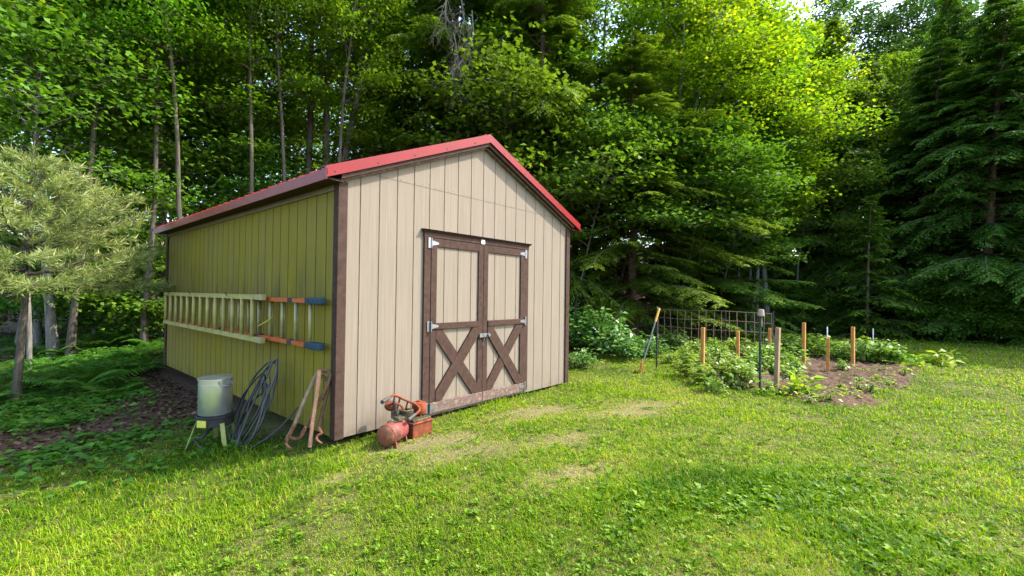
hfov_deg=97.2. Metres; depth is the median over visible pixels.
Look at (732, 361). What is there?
vegetable plant
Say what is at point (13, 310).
understory maple
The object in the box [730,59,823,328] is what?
pale trunked tree
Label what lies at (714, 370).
vegetable plant
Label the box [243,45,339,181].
maple tree
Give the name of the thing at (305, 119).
maple tree
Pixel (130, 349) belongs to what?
fern
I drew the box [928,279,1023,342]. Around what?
wood edge bush
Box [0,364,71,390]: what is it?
fern
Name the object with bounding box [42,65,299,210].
understory maple
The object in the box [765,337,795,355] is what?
vegetable plant
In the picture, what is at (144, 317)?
slender maple
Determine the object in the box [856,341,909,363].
vegetable plant
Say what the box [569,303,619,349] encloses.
leafy shrub
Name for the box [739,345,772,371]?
vegetable plant
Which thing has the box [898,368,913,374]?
seedling
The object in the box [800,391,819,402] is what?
seedling
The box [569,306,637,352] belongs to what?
leafy shrub
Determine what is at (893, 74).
maple tree
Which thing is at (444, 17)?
hemlock tree
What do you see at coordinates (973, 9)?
dark broadleaf tree
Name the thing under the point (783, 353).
vegetable plant
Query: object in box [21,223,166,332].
understory maple
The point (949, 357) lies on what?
squash plant
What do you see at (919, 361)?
squash plant
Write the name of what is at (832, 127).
golden maple
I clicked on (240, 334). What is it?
aluminium ladder
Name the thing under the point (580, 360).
leafy shrub
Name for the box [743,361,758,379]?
vegetable plant
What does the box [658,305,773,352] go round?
wire fence
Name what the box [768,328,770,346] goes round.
wooden stake
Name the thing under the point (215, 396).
stock pot
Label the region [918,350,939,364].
squash plant
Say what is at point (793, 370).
vegetable plant
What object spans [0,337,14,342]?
fern
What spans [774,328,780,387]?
wooden stake
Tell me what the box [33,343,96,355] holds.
fern
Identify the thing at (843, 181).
understory maple
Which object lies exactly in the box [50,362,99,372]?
fern
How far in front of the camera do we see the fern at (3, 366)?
8.43 m
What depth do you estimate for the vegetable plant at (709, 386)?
6.35 m
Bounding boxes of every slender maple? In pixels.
[26,0,254,346]
[30,0,195,355]
[35,0,283,219]
[149,0,331,193]
[186,0,371,181]
[266,0,416,161]
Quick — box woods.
[0,0,910,292]
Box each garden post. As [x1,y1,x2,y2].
[656,307,657,367]
[757,309,764,391]
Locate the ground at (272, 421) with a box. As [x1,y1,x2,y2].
[0,235,1023,575]
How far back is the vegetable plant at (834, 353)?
9.41 m
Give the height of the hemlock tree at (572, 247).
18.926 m
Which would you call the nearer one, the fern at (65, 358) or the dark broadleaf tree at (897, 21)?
the fern at (65, 358)
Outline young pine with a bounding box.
[0,140,175,399]
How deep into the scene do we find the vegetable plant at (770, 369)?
7.73 m
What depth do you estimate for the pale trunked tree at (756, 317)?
16.98 m
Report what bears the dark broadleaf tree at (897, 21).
on the ground at (272, 421)
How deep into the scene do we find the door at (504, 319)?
5.68 m
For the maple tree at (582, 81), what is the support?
on the ground at (272, 421)
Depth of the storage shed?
4.98 m
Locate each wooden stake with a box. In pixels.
[700,327,704,370]
[736,331,739,359]
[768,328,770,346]
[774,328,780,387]
[802,323,805,365]
[826,338,829,371]
[851,327,854,365]
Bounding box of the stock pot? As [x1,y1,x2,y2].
[197,374,233,416]
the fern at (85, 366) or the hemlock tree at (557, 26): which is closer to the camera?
the fern at (85, 366)
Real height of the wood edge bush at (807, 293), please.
2.210 m
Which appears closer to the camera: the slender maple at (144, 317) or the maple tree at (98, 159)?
the slender maple at (144, 317)
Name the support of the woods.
on the ground at (272, 421)
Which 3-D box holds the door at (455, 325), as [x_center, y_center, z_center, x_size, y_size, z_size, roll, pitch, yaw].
[-0.583,0.407,5.095,0.077,1.865,0.926,0,-1,41]
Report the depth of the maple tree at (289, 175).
23.32 m
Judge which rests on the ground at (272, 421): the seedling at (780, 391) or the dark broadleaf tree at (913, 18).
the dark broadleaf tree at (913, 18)
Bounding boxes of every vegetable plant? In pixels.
[659,348,681,362]
[669,346,709,376]
[670,343,699,365]
[678,339,706,355]
[685,362,721,382]
[695,345,733,366]
[696,372,728,393]
[699,348,749,385]
[705,337,735,351]
[710,345,752,375]
[720,353,768,389]
[726,334,758,355]
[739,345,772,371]
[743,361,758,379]
[746,344,773,359]
[748,348,788,373]
[762,339,809,368]
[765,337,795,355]
[780,333,813,356]
[780,360,807,379]
[783,353,811,373]
[794,328,840,357]
[814,340,858,360]
[833,334,871,358]
[833,358,853,369]
[835,332,901,363]
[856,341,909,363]
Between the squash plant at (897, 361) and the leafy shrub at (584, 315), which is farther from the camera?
the leafy shrub at (584, 315)
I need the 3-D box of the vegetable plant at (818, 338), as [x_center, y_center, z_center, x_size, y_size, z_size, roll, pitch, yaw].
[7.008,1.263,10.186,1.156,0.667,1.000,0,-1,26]
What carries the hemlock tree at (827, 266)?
on the ground at (272, 421)
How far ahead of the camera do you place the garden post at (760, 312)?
6.40 m
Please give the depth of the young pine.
6.51 m
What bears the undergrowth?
on the ground at (272, 421)
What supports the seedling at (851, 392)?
on the garden soil
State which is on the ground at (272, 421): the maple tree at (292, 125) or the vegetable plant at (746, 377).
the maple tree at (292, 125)
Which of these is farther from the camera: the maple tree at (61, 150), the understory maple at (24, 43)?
the maple tree at (61, 150)
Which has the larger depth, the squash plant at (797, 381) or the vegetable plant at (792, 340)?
the vegetable plant at (792, 340)
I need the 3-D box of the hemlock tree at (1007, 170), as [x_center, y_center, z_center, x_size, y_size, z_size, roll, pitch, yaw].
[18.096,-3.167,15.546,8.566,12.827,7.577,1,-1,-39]
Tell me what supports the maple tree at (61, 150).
on the ground at (272, 421)
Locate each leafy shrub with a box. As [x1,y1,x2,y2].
[569,301,611,326]
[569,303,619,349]
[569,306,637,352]
[569,347,602,368]
[590,324,654,360]
[630,334,673,357]
[651,329,690,349]
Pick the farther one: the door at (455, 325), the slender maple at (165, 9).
the slender maple at (165, 9)
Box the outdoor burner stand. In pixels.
[184,410,235,451]
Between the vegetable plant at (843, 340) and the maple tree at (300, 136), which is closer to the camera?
the vegetable plant at (843, 340)
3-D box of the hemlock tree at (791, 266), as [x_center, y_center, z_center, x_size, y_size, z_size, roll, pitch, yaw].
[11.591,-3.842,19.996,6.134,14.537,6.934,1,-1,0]
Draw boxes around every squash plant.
[751,380,778,394]
[778,369,825,397]
[880,350,915,363]
[900,354,931,367]
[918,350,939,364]
[926,349,964,366]
[944,352,969,363]
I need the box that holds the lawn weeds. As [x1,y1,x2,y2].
[0,331,1023,575]
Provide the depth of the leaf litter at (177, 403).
5.54 m
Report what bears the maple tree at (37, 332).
on the ground at (272, 421)
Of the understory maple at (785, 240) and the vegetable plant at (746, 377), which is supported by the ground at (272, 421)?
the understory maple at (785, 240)
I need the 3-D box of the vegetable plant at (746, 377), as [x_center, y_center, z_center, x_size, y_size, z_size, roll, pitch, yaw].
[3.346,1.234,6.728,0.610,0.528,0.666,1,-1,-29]
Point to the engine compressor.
(414, 421)
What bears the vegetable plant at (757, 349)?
on the garden soil
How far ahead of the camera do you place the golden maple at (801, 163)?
16.59 m
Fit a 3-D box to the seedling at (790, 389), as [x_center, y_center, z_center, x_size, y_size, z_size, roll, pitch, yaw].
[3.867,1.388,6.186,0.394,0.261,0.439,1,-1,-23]
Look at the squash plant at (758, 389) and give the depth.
6.28 m
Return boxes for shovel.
[638,308,659,373]
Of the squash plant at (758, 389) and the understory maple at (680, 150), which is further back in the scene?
the understory maple at (680, 150)
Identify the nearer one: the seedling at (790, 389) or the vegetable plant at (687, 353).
the seedling at (790, 389)
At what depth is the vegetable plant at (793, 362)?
7.72 m
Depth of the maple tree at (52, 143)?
12.20 m
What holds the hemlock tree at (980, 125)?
on the ground at (272, 421)
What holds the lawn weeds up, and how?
on the ground at (272, 421)
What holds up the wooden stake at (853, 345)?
on the garden soil
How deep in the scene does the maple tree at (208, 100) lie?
11.14 m
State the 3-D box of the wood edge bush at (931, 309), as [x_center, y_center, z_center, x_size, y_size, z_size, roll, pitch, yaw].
[14.667,0.627,14.975,3.715,2.683,3.435,1,-1,7]
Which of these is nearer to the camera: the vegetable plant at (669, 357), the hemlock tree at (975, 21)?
the vegetable plant at (669, 357)
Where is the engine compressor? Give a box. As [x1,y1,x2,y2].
[376,394,433,448]
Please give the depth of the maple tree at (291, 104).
16.46 m
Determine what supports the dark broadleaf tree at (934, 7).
on the ground at (272, 421)
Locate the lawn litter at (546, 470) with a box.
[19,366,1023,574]
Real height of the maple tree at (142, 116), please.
14.222 m
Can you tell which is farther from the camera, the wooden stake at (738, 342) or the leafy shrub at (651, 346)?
the leafy shrub at (651, 346)
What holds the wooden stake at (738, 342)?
on the garden soil
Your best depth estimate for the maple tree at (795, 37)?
17.75 m
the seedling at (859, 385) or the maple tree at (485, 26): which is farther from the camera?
the maple tree at (485, 26)
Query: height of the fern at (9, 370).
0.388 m
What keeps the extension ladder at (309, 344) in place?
attached to the storage shed
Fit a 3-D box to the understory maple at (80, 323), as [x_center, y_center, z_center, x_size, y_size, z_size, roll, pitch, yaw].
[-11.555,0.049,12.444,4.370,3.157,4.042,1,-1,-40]
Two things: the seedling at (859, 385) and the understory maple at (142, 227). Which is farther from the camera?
the understory maple at (142, 227)
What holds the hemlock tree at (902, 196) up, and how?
on the ground at (272, 421)
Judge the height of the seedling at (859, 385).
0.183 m
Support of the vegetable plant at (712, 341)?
on the garden soil
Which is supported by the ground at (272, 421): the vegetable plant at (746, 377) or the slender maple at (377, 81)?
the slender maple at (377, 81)
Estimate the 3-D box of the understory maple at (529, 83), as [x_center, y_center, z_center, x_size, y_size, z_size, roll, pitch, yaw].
[-0.371,-2.686,14.126,7.230,9.244,7.333,1,-1,-29]
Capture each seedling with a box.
[769,386,787,394]
[775,378,810,397]
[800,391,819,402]
[816,386,843,401]
[841,389,862,397]
[850,379,874,388]
[852,373,868,381]
[861,377,886,392]
[877,376,897,385]
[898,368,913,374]
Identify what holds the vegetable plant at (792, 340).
on the garden soil
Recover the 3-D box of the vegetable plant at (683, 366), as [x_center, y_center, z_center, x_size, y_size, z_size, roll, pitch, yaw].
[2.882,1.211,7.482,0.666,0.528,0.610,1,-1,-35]
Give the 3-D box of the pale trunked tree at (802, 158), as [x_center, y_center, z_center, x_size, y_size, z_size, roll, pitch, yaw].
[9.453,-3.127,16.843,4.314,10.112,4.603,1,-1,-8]
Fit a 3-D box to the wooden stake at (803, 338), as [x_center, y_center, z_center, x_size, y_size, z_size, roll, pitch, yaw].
[5.606,1.161,8.663,0.071,0.990,0.052,2,-1,-44]
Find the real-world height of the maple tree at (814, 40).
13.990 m
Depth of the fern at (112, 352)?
9.09 m
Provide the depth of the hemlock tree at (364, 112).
24.99 m
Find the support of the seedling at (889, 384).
on the garden soil
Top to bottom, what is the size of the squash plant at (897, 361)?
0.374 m
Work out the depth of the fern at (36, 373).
7.41 m
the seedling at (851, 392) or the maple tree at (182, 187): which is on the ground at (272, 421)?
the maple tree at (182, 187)
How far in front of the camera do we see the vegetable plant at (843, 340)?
10.15 m
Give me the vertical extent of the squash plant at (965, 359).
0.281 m
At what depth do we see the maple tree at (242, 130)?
23.38 m
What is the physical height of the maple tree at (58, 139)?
13.482 m
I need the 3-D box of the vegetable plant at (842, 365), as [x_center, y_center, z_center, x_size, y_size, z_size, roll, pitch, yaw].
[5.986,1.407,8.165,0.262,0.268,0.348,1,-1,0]
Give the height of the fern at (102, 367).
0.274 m
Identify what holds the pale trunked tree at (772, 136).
on the ground at (272, 421)
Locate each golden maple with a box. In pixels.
[571,0,833,331]
[641,0,899,329]
[679,0,874,331]
[787,13,913,287]
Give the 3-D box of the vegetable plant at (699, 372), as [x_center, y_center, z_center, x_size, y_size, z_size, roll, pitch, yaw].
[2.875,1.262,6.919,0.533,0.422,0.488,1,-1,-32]
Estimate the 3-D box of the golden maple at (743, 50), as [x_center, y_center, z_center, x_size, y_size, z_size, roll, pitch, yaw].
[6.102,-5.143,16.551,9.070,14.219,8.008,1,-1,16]
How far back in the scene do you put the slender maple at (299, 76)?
12.03 m
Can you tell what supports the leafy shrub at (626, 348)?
on the ground at (272, 421)
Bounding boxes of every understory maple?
[0,0,204,370]
[0,229,142,335]
[0,234,100,328]
[11,196,149,338]
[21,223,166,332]
[41,84,291,337]
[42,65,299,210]
[120,117,306,211]
[275,109,451,173]
[374,11,631,203]
[455,96,605,217]
[534,104,697,323]
[552,83,756,325]
[602,106,816,334]
[663,167,818,332]
[675,192,812,335]
[731,143,904,330]
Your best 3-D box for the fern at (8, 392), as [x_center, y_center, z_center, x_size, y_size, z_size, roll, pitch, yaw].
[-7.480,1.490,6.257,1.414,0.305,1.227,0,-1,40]
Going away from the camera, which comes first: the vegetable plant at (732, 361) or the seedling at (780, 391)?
the seedling at (780, 391)
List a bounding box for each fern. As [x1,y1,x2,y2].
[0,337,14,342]
[0,357,57,375]
[0,360,50,370]
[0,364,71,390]
[0,372,94,385]
[0,380,36,398]
[1,344,61,355]
[2,365,169,391]
[9,393,72,404]
[24,354,78,366]
[26,332,66,340]
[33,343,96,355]
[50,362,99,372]
[57,334,139,348]
[67,352,141,366]
[73,376,150,393]
[76,360,148,374]
[81,353,163,372]
[87,329,163,342]
[101,345,154,357]
[105,341,163,355]
[121,336,163,344]
[133,342,163,355]
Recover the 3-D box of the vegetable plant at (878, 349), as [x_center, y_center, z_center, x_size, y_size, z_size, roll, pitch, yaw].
[7.216,1.236,9.313,1.053,0.702,1.217,1,-1,-37]
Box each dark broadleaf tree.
[799,0,919,136]
[823,35,925,142]
[843,0,934,206]
[858,0,981,72]
[876,0,984,77]
[876,1,986,135]
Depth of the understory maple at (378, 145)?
14.46 m
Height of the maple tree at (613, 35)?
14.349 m
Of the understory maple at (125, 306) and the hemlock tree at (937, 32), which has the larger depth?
the hemlock tree at (937, 32)
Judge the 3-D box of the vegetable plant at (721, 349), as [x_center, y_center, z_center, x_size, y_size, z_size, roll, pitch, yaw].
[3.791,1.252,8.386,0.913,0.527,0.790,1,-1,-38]
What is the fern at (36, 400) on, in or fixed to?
on the ground at (272, 421)
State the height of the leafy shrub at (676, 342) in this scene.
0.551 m
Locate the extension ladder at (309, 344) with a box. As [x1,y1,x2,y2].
[167,296,325,350]
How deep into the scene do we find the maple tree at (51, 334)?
9.89 m
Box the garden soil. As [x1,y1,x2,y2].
[670,353,922,407]
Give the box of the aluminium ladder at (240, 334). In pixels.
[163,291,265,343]
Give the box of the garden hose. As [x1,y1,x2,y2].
[227,359,298,451]
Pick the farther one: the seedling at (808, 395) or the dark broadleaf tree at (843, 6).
the dark broadleaf tree at (843, 6)
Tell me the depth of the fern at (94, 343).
10.30 m
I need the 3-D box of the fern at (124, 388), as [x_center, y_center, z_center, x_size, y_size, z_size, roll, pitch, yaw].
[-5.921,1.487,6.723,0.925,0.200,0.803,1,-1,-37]
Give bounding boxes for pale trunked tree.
[705,58,798,328]
[720,101,817,327]
[727,64,832,332]
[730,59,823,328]
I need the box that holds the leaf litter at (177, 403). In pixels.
[0,319,1015,490]
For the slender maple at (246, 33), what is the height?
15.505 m
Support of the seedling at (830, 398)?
on the garden soil
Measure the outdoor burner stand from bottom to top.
0.327 m
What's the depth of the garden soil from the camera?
7.36 m
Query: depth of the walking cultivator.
3.99 m
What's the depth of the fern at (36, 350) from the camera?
10.19 m
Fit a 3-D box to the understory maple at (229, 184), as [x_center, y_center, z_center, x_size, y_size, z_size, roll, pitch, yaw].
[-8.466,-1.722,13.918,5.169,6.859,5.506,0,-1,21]
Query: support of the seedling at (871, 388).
on the garden soil
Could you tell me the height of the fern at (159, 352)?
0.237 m
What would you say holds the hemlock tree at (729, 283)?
on the ground at (272, 421)
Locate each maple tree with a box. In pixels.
[0,0,130,347]
[0,0,179,344]
[0,0,205,358]
[0,71,92,216]
[2,8,230,324]
[2,114,168,190]
[14,11,196,319]
[20,0,285,337]
[98,1,314,190]
[114,80,230,296]
[115,1,321,199]
[173,72,288,186]
[182,6,333,183]
[233,0,460,174]
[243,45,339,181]
[257,4,399,160]
[271,18,404,178]
[297,1,422,144]
[444,0,611,96]
[501,0,626,323]
[502,0,693,324]
[662,0,835,156]
[724,5,869,277]
[851,43,934,164]
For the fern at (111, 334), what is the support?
on the ground at (272, 421)
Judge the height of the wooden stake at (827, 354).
0.766 m
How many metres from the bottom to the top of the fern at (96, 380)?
0.396 m
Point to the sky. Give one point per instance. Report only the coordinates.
(863, 2)
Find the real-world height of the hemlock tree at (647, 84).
9.989 m
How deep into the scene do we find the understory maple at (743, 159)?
12.95 m
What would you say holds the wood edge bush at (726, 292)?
on the ground at (272, 421)
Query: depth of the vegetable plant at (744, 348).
10.18 m
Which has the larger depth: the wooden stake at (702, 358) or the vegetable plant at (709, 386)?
the wooden stake at (702, 358)
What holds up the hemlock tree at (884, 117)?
on the ground at (272, 421)
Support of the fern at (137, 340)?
on the ground at (272, 421)
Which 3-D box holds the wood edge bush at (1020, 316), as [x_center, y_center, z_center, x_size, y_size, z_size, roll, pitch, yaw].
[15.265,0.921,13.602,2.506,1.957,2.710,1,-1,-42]
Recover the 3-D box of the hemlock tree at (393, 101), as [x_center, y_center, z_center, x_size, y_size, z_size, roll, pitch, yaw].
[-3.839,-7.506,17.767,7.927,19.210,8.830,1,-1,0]
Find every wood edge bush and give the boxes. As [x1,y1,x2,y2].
[678,271,758,331]
[769,281,844,330]
[888,267,1002,335]
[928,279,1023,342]
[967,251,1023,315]
[967,287,1023,343]
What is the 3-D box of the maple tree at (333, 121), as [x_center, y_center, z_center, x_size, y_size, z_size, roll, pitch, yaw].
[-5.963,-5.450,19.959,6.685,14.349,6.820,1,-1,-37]
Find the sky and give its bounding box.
[1,0,1007,255]
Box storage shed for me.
[154,134,580,440]
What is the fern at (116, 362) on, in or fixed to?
on the ground at (272, 421)
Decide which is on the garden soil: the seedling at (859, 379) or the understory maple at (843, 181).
the seedling at (859, 379)
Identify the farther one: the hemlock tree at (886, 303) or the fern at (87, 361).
the hemlock tree at (886, 303)
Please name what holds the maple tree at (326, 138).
on the ground at (272, 421)
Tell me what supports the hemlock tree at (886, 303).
on the ground at (272, 421)
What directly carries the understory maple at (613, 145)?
on the ground at (272, 421)
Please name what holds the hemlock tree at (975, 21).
on the ground at (272, 421)
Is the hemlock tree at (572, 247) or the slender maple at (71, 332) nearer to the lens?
the slender maple at (71, 332)
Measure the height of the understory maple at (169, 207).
7.134 m
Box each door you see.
[425,237,490,413]
[482,245,526,400]
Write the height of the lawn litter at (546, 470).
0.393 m
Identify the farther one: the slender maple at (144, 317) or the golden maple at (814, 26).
the golden maple at (814, 26)
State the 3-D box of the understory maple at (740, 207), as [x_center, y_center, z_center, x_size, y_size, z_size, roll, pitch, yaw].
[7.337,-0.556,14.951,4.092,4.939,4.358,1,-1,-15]
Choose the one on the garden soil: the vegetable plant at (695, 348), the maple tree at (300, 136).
the vegetable plant at (695, 348)
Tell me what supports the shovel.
on the ground at (272, 421)
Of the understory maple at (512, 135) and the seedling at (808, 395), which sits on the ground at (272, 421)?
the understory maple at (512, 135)
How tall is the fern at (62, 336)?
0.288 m
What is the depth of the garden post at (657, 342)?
8.44 m
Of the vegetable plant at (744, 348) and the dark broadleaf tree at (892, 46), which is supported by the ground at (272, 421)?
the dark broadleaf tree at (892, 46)
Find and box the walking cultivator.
[285,369,331,448]
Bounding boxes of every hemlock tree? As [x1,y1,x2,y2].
[318,0,471,169]
[340,104,389,128]
[378,0,560,153]
[454,0,683,336]
[518,44,640,325]
[541,30,785,339]
[611,111,825,339]
[722,140,850,332]
[748,16,908,332]
[809,59,947,303]
[813,37,1023,342]
[816,193,925,340]
[850,0,1023,347]
[887,0,995,263]
[912,3,1023,264]
[927,25,1023,344]
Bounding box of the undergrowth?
[0,317,1018,497]

